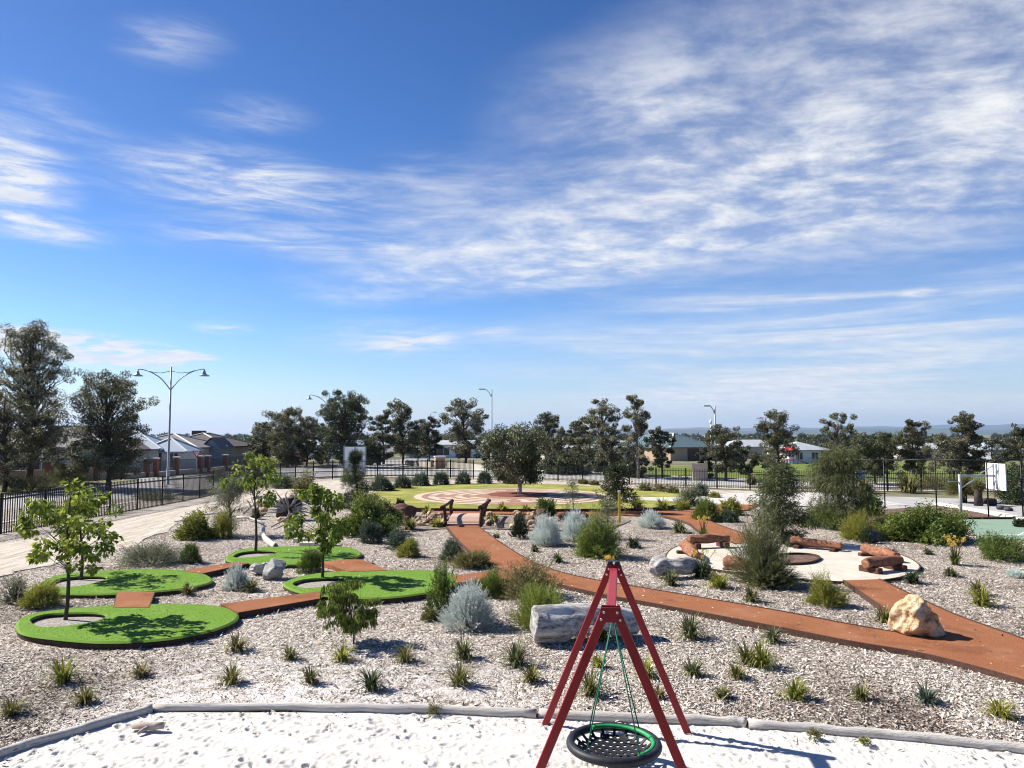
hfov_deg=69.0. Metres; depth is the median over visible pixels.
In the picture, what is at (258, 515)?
shrub
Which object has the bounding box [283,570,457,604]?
turf island
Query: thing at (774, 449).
gum tree
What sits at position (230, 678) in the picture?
grass clump
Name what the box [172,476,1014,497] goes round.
verge
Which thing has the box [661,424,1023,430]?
hills
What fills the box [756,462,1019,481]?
sports field
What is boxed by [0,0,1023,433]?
sky
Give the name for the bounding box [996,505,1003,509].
rock
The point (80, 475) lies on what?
shrub
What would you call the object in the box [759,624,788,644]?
grass clump
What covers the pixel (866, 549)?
seat log
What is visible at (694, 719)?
edging log
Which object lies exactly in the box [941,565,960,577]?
grass clump
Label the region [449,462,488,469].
wall
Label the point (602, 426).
gum tree
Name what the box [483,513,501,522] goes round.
grass clump
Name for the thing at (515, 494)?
mulch ring
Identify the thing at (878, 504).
shrub
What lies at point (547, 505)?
shrub
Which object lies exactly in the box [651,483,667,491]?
shrub
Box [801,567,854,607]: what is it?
shrub
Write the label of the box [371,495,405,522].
shrub
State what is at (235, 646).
grass clump
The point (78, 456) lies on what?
gum tree
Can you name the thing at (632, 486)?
sandy strip
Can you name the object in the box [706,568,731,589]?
grass clump
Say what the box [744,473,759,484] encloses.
grass clump
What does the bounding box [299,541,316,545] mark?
stone step
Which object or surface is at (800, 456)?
window
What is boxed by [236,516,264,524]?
dead branch
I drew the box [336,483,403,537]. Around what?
shrub
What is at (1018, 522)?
shrub
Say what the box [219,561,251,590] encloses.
shrub
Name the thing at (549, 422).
gum tree
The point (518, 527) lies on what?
shrub
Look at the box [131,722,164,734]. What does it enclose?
driftwood
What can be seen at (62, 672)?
grass clump
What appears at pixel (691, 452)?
door
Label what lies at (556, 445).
gum tree
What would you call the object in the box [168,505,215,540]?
shrub
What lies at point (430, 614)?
shrub
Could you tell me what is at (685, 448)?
house
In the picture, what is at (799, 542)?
seat log
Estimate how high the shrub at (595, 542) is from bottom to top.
2.000 m
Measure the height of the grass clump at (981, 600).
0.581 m
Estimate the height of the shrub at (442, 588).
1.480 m
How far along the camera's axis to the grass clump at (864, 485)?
51.96 m
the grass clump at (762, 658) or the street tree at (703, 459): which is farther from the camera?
the street tree at (703, 459)
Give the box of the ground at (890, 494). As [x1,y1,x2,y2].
[0,434,1023,724]
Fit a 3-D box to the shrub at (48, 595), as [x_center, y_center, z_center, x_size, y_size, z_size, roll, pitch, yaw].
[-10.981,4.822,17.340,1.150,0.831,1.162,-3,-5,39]
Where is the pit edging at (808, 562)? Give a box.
[778,552,820,564]
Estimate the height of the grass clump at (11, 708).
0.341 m
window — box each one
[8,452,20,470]
[41,451,59,469]
[170,453,178,466]
[437,447,449,454]
[796,452,802,459]
[811,452,818,459]
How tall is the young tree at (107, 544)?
2.761 m
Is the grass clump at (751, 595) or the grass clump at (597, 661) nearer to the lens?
the grass clump at (597, 661)
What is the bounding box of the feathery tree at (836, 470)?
[794,440,881,530]
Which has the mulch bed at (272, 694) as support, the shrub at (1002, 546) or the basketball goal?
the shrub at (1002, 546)
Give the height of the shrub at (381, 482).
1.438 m
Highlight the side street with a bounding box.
[231,459,433,475]
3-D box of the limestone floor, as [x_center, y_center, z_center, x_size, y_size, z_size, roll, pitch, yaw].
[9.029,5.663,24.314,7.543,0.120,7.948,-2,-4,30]
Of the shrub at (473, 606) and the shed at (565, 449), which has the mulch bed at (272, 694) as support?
the shrub at (473, 606)
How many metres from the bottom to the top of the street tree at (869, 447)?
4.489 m
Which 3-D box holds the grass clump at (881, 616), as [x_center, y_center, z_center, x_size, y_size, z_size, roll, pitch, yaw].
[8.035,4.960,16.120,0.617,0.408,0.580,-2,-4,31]
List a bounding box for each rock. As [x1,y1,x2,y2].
[259,507,267,515]
[277,517,286,521]
[417,521,425,525]
[430,513,439,517]
[527,519,535,524]
[536,509,546,514]
[556,512,568,520]
[983,498,996,505]
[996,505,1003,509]
[1003,507,1012,510]
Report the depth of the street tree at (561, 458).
75.80 m
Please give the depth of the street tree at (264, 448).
99.27 m
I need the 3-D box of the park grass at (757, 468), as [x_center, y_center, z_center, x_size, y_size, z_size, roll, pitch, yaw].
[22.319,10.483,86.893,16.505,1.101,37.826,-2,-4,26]
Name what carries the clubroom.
on the ground at (890, 494)
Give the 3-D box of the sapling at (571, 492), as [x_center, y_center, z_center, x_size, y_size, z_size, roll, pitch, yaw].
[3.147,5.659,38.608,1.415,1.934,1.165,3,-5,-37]
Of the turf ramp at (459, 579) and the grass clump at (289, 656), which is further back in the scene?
the turf ramp at (459, 579)
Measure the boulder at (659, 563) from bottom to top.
0.601 m
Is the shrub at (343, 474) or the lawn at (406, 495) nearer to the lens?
the lawn at (406, 495)
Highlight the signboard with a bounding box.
[343,446,365,474]
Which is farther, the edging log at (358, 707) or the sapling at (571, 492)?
the sapling at (571, 492)
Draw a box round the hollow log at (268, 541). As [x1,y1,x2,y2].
[261,525,277,546]
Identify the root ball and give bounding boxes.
[261,490,309,517]
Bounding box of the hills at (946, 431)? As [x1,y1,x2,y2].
[405,428,1013,434]
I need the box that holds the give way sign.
[193,451,200,472]
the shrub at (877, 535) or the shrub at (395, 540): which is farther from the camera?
the shrub at (877, 535)
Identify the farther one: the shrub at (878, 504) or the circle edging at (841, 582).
the shrub at (878, 504)
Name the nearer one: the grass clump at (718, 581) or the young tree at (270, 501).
the grass clump at (718, 581)
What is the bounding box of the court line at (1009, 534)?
[973,532,1023,535]
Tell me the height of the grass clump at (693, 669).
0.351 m
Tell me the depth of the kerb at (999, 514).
37.67 m
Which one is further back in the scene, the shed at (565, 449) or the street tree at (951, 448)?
the shed at (565, 449)
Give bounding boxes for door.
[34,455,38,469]
[688,448,698,460]
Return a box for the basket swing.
[536,560,691,767]
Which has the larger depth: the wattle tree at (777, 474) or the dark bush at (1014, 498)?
the dark bush at (1014, 498)
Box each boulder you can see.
[249,562,268,574]
[263,558,285,579]
[393,503,417,516]
[649,555,710,576]
[887,594,944,636]
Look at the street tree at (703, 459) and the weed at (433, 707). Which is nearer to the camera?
the weed at (433, 707)
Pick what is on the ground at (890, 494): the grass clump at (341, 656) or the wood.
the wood
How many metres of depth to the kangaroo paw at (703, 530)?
28.98 m
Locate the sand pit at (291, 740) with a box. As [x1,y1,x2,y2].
[0,712,1023,767]
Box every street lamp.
[132,367,208,484]
[307,393,348,460]
[479,389,491,473]
[703,405,716,476]
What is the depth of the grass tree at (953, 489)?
43.25 m
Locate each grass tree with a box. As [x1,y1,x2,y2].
[941,470,979,502]
[971,479,985,505]
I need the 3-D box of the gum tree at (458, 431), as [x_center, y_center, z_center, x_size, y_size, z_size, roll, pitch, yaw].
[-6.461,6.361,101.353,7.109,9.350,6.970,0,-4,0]
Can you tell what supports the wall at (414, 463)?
on the ground at (890, 494)
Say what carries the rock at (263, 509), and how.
on the mulch bed at (272, 694)
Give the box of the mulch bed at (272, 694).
[0,498,1023,754]
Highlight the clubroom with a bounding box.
[780,442,829,462]
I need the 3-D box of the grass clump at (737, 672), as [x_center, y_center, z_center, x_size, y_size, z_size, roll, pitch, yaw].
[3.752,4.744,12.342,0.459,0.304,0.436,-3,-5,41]
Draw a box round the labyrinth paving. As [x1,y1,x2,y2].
[418,489,606,504]
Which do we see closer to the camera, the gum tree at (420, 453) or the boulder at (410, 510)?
the boulder at (410, 510)
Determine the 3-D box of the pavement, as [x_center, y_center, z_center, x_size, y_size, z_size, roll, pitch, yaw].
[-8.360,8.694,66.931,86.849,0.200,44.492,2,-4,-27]
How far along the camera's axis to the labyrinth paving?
46.62 m
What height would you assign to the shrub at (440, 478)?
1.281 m
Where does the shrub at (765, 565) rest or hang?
on the mulch bed at (272, 694)
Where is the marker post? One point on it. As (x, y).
(619, 502)
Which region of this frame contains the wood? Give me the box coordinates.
[7,432,1023,456]
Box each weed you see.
[425,698,442,715]
[804,727,826,741]
[858,736,870,744]
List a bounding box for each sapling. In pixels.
[314,579,382,643]
[561,475,585,510]
[592,496,621,537]
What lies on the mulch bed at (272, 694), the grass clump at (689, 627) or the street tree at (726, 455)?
the grass clump at (689, 627)
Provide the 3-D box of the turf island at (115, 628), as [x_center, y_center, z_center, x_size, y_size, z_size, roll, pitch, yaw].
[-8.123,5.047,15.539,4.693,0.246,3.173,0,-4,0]
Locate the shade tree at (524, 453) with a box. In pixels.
[478,420,549,493]
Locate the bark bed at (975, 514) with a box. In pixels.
[868,505,995,519]
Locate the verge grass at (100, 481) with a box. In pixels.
[0,478,137,496]
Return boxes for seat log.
[676,539,703,559]
[687,534,729,548]
[722,555,747,570]
[790,536,842,551]
[858,543,900,555]
[859,555,907,573]
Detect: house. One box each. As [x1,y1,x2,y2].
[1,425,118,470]
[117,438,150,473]
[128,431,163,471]
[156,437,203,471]
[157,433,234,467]
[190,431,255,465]
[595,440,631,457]
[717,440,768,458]
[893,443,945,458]
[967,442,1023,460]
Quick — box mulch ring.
[487,492,547,496]
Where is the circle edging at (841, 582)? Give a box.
[665,543,920,583]
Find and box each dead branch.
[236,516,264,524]
[271,507,301,527]
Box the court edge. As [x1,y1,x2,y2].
[962,517,1014,518]
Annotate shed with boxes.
[537,443,594,461]
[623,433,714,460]
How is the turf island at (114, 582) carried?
on the mulch bed at (272, 694)
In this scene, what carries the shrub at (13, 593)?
on the mulch bed at (272, 694)
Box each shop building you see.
[282,440,394,458]
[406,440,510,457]
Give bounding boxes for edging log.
[0,703,152,756]
[154,702,536,717]
[538,708,746,726]
[748,718,1023,753]
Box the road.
[3,471,985,509]
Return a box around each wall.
[0,460,119,483]
[120,453,247,478]
[404,460,432,466]
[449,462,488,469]
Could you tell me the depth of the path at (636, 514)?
37.78 m
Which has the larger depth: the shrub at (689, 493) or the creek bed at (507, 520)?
the shrub at (689, 493)
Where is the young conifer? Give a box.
[591,461,642,511]
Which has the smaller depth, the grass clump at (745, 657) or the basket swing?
the basket swing
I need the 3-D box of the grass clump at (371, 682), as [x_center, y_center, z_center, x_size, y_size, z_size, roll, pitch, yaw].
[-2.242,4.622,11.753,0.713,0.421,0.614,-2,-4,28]
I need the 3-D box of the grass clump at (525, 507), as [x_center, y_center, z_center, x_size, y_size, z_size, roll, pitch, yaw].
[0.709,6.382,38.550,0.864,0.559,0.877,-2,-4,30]
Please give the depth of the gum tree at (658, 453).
69.83 m
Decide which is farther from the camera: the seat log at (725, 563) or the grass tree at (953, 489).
the grass tree at (953, 489)
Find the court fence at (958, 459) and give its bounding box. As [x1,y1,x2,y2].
[825,459,1023,516]
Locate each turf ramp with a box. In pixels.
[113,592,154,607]
[184,561,248,576]
[221,591,319,618]
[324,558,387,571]
[453,568,519,587]
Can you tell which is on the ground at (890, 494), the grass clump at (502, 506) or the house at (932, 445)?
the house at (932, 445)
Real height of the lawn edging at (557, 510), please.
0.200 m
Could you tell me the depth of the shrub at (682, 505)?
39.29 m
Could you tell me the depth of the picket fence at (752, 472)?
56.33 m
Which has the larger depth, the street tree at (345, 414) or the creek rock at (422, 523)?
the street tree at (345, 414)
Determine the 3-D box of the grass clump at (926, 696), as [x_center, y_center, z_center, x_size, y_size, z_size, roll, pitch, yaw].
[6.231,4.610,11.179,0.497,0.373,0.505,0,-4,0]
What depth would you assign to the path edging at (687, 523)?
33.30 m
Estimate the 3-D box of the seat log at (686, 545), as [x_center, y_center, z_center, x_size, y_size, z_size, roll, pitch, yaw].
[5.750,5.363,23.997,0.680,0.467,2.234,0,-4,5]
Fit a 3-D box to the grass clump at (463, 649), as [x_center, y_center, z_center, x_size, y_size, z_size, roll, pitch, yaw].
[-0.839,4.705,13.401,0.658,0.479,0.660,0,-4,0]
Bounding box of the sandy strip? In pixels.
[391,480,760,493]
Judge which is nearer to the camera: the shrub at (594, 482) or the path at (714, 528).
the path at (714, 528)
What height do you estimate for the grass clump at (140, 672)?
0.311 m
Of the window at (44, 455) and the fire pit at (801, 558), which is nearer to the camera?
the fire pit at (801, 558)
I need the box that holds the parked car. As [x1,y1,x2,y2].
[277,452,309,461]
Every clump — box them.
[0,695,33,718]
[36,654,87,688]
[67,681,102,707]
[125,657,156,679]
[179,581,198,595]
[210,660,250,686]
[220,627,254,653]
[237,576,259,592]
[279,644,300,661]
[299,664,327,686]
[330,639,358,663]
[353,665,394,694]
[391,642,419,663]
[399,515,422,529]
[421,504,434,514]
[430,516,443,527]
[441,655,481,688]
[447,633,477,659]
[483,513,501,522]
[490,636,537,671]
[494,501,509,511]
[517,662,544,684]
[520,503,532,510]
[530,543,540,551]
[550,551,564,563]
[575,665,612,701]
[589,652,608,667]
[599,629,615,642]
[624,534,641,548]
[626,497,647,507]
[630,653,657,679]
[653,496,672,509]
[654,683,667,699]
[658,567,684,586]
[669,517,688,533]
[669,608,709,642]
[678,653,709,678]
[689,556,717,579]
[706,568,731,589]
[709,685,735,700]
[724,660,751,680]
[726,637,762,667]
[741,584,764,602]
[743,635,782,673]
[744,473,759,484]
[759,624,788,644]
[776,673,817,704]
[844,678,876,704]
[856,478,876,491]
[870,604,890,623]
[888,470,926,492]
[898,568,926,584]
[908,679,945,705]
[923,547,935,554]
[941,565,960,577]
[961,584,1004,608]
[964,577,994,595]
[979,689,1022,721]
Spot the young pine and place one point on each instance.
(354, 457)
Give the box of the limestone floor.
[666,542,918,581]
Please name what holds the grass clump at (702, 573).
on the mulch bed at (272, 694)
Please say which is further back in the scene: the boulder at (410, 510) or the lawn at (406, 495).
the lawn at (406, 495)
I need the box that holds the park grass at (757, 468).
[597,465,775,478]
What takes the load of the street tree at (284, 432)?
on the ground at (890, 494)
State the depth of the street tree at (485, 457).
91.71 m
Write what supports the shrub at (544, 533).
on the mulch bed at (272, 694)
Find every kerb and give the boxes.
[3,470,945,523]
[934,502,1023,518]
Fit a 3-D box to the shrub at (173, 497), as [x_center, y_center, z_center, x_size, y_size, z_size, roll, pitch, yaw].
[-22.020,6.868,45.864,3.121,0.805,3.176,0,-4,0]
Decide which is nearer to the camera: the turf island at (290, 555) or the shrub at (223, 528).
the turf island at (290, 555)
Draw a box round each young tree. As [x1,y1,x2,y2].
[10,477,117,619]
[37,483,124,579]
[218,449,283,550]
[281,483,348,579]
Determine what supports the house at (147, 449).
on the ground at (890, 494)
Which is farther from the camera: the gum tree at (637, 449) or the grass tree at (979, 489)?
the gum tree at (637, 449)
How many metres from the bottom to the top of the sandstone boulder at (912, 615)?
0.880 m
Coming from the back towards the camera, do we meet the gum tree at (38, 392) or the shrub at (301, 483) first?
the gum tree at (38, 392)
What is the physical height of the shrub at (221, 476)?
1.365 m
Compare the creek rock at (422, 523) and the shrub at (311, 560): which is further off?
the creek rock at (422, 523)
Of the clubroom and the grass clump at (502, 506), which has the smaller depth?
the grass clump at (502, 506)
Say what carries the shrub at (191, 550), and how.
on the mulch bed at (272, 694)
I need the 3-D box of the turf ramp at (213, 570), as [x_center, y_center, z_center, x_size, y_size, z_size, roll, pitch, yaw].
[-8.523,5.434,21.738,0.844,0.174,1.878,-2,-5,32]
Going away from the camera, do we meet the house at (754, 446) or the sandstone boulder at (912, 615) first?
the sandstone boulder at (912, 615)
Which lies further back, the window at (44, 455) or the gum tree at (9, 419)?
the window at (44, 455)
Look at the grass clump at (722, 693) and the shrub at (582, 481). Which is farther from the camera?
the shrub at (582, 481)
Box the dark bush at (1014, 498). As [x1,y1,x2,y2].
[990,464,1023,504]
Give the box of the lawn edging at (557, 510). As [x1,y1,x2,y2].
[417,505,693,511]
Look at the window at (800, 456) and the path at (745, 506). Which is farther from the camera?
the window at (800, 456)
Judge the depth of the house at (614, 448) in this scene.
134.46 m
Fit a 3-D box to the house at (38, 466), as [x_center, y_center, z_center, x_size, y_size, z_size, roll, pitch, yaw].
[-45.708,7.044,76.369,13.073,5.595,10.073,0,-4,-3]
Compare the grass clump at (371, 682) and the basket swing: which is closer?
the basket swing
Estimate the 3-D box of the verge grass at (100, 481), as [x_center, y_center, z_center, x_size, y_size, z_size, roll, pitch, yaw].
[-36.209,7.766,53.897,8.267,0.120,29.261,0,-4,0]
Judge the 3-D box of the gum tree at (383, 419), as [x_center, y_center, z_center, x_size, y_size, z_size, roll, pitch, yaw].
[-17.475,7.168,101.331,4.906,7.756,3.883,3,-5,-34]
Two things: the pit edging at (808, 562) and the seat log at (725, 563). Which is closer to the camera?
the seat log at (725, 563)
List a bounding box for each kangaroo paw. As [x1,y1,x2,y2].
[603,555,614,570]
[691,549,716,575]
[695,515,709,534]
[943,534,965,565]
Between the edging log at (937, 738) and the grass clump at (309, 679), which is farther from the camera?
the grass clump at (309, 679)
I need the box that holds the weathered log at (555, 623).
[530,603,639,643]
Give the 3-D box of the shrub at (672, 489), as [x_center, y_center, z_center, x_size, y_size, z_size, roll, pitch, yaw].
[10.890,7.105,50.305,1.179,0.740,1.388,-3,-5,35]
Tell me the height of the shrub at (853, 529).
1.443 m
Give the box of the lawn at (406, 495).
[372,483,696,508]
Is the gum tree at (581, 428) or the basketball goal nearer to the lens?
the basketball goal
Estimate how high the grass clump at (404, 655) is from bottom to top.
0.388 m
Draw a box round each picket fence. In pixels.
[0,459,473,533]
[486,462,1020,490]
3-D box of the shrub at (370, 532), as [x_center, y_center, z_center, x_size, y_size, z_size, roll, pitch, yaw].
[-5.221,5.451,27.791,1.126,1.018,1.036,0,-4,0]
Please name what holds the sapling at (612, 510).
on the mulch bed at (272, 694)
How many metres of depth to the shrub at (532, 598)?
15.35 m
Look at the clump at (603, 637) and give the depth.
14.36 m
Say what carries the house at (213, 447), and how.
on the ground at (890, 494)
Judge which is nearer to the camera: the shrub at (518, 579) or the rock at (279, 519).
the shrub at (518, 579)
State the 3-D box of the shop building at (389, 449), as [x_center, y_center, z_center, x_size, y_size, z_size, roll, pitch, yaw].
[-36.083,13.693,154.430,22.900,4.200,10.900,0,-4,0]
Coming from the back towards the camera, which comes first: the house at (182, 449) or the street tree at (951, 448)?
the house at (182, 449)
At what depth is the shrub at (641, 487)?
52.51 m
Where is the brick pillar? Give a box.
[434,456,445,467]
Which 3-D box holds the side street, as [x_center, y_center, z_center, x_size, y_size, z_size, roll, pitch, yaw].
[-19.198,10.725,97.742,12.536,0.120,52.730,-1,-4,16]
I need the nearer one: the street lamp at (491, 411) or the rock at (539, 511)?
the rock at (539, 511)
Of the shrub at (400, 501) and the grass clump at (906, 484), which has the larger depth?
the grass clump at (906, 484)
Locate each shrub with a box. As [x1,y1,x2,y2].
[0,469,58,492]
[0,570,31,604]
[13,572,71,609]
[41,459,112,485]
[112,537,205,568]
[133,490,175,500]
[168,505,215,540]
[178,541,202,564]
[204,468,243,481]
[210,504,240,539]
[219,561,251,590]
[249,507,261,518]
[269,471,296,488]
[288,462,318,503]
[295,546,320,574]
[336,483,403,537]
[340,468,364,481]
[357,518,385,543]
[370,472,395,491]
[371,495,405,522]
[384,520,408,550]
[393,474,412,487]
[394,498,404,504]
[395,536,422,557]
[409,470,430,485]
[419,603,439,621]
[421,554,458,616]
[431,470,450,484]
[432,576,501,631]
[437,535,466,561]
[445,547,491,568]
[454,468,470,483]
[469,561,507,598]
[475,470,492,483]
[497,550,574,601]
[501,575,570,630]
[503,474,517,483]
[507,510,533,538]
[526,512,567,545]
[534,496,558,515]
[558,504,590,540]
[571,501,630,560]
[577,477,589,483]
[588,480,600,484]
[633,480,653,490]
[635,508,669,527]
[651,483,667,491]
[664,484,679,492]
[670,482,703,504]
[673,500,691,509]
[689,494,722,521]
[692,481,710,496]
[708,490,722,497]
[716,508,740,522]
[717,488,811,590]
[718,493,748,514]
[785,535,794,546]
[792,501,887,533]
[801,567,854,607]
[837,506,882,539]
[852,494,886,515]
[856,522,876,543]
[865,510,896,525]
[867,530,881,542]
[871,511,919,541]
[880,498,982,546]
[909,467,955,489]
[973,530,1023,562]
[1005,568,1023,577]
[1012,517,1023,526]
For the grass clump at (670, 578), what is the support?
on the mulch bed at (272, 694)
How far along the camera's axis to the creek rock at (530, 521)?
32.87 m
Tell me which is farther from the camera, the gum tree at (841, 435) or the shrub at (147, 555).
the gum tree at (841, 435)
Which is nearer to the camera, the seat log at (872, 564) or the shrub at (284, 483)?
the seat log at (872, 564)
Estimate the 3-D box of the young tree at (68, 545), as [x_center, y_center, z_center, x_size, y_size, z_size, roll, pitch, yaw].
[-9.680,3.532,15.940,1.768,3.103,1.785,0,-4,0]
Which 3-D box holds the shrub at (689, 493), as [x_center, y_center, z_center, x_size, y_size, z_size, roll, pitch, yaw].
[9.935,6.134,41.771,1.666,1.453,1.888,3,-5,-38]
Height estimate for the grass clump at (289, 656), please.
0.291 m
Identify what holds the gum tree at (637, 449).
on the road
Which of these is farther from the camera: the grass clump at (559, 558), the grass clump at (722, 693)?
the grass clump at (559, 558)
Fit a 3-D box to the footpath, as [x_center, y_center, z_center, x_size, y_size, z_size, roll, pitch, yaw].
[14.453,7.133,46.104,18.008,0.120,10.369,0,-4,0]
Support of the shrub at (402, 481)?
on the lawn at (406, 495)
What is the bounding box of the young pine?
[336,448,382,508]
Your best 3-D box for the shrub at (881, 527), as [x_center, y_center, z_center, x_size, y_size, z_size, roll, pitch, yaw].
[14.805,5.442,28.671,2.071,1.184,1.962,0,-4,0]
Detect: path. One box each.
[422,511,639,516]
[447,525,1023,678]
[640,511,758,543]
[684,504,756,512]
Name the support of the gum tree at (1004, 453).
on the sports field
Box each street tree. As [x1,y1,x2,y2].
[50,369,159,489]
[247,421,279,462]
[251,406,311,466]
[290,416,323,461]
[309,423,329,460]
[312,389,375,464]
[358,441,383,464]
[480,446,509,466]
[541,450,592,474]
[695,447,713,477]
[704,424,744,480]
[731,445,760,474]
[843,430,905,483]
[921,433,976,479]
[1000,422,1023,470]
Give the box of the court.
[964,519,1023,539]
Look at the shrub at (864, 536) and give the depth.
27.45 m
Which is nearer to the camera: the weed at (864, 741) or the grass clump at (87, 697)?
the weed at (864, 741)
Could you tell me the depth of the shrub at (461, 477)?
59.31 m
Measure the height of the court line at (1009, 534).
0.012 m
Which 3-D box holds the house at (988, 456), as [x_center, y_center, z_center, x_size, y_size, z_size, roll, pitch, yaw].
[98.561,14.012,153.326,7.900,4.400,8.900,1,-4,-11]
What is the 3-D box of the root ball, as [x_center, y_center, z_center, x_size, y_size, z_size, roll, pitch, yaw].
[-10.530,5.756,35.202,2.473,1.587,0.839,1,-4,-11]
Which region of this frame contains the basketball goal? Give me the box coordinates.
[948,463,1008,514]
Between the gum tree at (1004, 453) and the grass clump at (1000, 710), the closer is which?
the grass clump at (1000, 710)
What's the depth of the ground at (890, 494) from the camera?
77.91 m
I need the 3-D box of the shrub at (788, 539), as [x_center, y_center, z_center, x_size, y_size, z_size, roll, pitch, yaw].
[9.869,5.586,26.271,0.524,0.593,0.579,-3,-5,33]
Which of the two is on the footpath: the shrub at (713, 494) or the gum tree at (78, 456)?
the shrub at (713, 494)
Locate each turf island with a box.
[16,604,238,649]
[40,569,212,598]
[225,546,361,568]
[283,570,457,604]
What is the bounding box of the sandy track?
[0,479,377,576]
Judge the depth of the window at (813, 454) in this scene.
115.61 m
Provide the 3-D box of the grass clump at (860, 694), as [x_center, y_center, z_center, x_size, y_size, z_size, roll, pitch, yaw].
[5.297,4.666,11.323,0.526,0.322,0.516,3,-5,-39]
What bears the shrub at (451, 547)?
on the mulch bed at (272, 694)
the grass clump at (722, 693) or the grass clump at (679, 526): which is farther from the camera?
the grass clump at (679, 526)
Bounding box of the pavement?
[59,469,599,490]
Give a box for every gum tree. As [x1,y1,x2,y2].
[0,318,84,483]
[0,388,47,491]
[38,441,91,483]
[364,410,397,463]
[387,398,427,458]
[407,428,430,459]
[412,416,443,460]
[438,397,489,462]
[534,411,565,460]
[546,426,574,457]
[562,416,596,465]
[581,398,625,474]
[584,446,629,472]
[609,394,654,478]
[620,458,653,477]
[645,425,676,477]
[748,408,800,468]
[815,412,857,452]
[894,419,933,479]
[934,410,996,478]
[972,434,1013,472]
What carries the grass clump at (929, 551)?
on the mulch bed at (272, 694)
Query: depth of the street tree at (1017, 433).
75.85 m
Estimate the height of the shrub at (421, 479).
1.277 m
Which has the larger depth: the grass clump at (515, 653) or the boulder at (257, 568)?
the boulder at (257, 568)
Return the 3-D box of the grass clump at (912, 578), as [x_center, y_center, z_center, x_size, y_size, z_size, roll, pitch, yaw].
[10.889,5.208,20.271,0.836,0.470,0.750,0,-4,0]
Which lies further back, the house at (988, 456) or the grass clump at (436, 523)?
the house at (988, 456)
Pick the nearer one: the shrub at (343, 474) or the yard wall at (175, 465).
the shrub at (343, 474)
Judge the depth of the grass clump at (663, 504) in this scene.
39.37 m
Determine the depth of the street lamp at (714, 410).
69.00 m
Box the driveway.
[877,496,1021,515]
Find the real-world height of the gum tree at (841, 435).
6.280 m
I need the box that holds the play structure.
[780,446,807,463]
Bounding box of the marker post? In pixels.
[618,490,620,521]
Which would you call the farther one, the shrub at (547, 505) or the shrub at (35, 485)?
the shrub at (35, 485)
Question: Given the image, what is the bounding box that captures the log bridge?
[440,498,490,526]
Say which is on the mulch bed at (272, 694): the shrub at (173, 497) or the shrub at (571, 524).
the shrub at (571, 524)
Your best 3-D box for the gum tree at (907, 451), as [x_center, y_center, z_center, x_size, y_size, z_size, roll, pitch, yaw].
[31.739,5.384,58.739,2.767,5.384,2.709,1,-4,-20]
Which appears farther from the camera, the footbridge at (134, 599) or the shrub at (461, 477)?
the shrub at (461, 477)
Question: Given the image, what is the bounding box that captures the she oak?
[203,474,251,532]
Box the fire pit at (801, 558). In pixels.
[779,555,817,562]
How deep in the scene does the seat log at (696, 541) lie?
25.98 m
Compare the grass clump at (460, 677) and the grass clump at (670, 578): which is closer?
the grass clump at (460, 677)
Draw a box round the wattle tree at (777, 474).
[746,460,819,544]
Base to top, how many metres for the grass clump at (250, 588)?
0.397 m
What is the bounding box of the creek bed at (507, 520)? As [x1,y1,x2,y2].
[391,514,629,531]
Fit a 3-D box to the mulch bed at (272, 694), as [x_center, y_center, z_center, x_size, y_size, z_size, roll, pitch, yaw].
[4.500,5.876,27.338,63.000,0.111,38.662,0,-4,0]
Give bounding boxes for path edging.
[445,525,1023,685]
[640,510,767,543]
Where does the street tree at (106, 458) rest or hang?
on the road
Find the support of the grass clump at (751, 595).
on the mulch bed at (272, 694)
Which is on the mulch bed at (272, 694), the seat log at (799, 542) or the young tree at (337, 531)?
the young tree at (337, 531)
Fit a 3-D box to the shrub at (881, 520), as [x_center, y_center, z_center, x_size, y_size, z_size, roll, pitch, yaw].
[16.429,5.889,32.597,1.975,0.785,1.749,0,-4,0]
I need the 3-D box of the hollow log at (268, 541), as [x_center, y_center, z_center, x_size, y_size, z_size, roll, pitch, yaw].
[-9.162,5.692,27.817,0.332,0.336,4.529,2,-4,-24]
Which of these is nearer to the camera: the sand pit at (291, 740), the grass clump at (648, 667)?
the sand pit at (291, 740)
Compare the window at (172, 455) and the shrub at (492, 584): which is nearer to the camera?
the shrub at (492, 584)
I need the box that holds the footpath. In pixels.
[611,492,905,506]
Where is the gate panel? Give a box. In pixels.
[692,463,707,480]
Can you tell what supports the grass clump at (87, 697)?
on the mulch bed at (272, 694)
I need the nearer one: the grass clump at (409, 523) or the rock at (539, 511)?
the grass clump at (409, 523)
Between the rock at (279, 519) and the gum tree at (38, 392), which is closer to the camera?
the rock at (279, 519)
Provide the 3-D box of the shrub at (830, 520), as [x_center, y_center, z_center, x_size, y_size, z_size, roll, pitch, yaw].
[13.886,5.636,32.535,4.280,1.309,3.973,3,-5,-38]
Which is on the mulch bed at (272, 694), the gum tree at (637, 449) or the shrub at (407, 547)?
the shrub at (407, 547)

